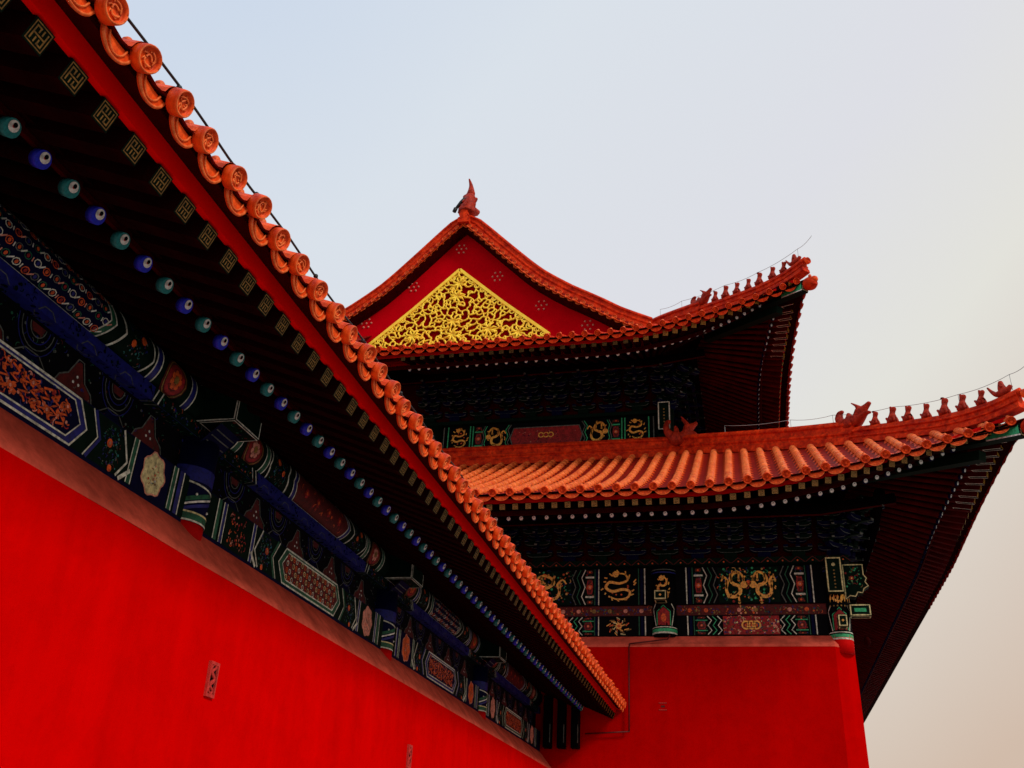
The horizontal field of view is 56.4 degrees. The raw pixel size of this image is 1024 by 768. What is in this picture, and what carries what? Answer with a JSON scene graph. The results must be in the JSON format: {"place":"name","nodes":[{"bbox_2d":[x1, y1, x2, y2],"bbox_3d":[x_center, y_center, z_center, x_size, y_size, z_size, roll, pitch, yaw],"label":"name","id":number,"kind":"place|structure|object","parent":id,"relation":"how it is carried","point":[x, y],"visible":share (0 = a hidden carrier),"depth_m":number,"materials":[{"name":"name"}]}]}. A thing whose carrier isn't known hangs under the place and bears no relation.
{"place":"outdoors","nodes":[
{"label":"outdoors","id":0,"kind":"place"},
{"bbox_2d":[115,0,1023,767],"label":"sky","id":1,"kind":"structure","parent":0,"point":[648,156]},
{"label":"ground","id":2,"kind":"structure","parent":0,"visible":0},
{"bbox_2d":[0,0,625,767],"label":"palace gallery","id":3,"kind":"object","parent":2,"relation":"on","point":[246,520],"visible":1,"depth_m":7.18,"materials":[{"name":"red paint"}]},
{"bbox_2d":[127,17,572,628],"bbox_3d":[0.118,2.217,11.851,0.055,0.086,19.440,-4,-28,13],"label":"lightning cable","id":4,"kind":"object","parent":3,"relation":"attached to","point":[271,213],"visible":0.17,"depth_m":5.58,"materials":[{"name":"black metal"}]},
{"bbox_2d":[342,179,1023,767],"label":"gate tower","id":5,"kind":"structure","parent":2,"relation":"on","point":[778,583],"depth_m":22.09,"materials":[{"name":"red paint"}]},
{"bbox_2d":[585,635,669,734],"bbox_3d":[2.522,6.444,20.622,1.860,2.167,0.171,-1,-28,7],"label":"wall conduit","id":6,"kind":"object","parent":5,"relation":"attached to","point":[628,688],"depth_m":20.51,"materials":[{"name":"red metal"}]},
{"bbox_2d":[660,235,811,314],"bbox_3d":[6.145,-2.845,27.002,0.012,1.322,6.024,18,-31,-27],"label":"lightning wire","id":7,"kind":"object","parent":5,"relation":"attached to","point":[740,280],"visible":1,"depth_m":26.54,"materials":[{"name":"black metal"}]},
{"bbox_2d":[725,367,1022,425],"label":"lightning wire","id":8,"kind":"object","parent":5,"relation":"attached to","point":[896,406],"visible":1,"depth_m":20.44,"materials":[{"name":"black metal"}]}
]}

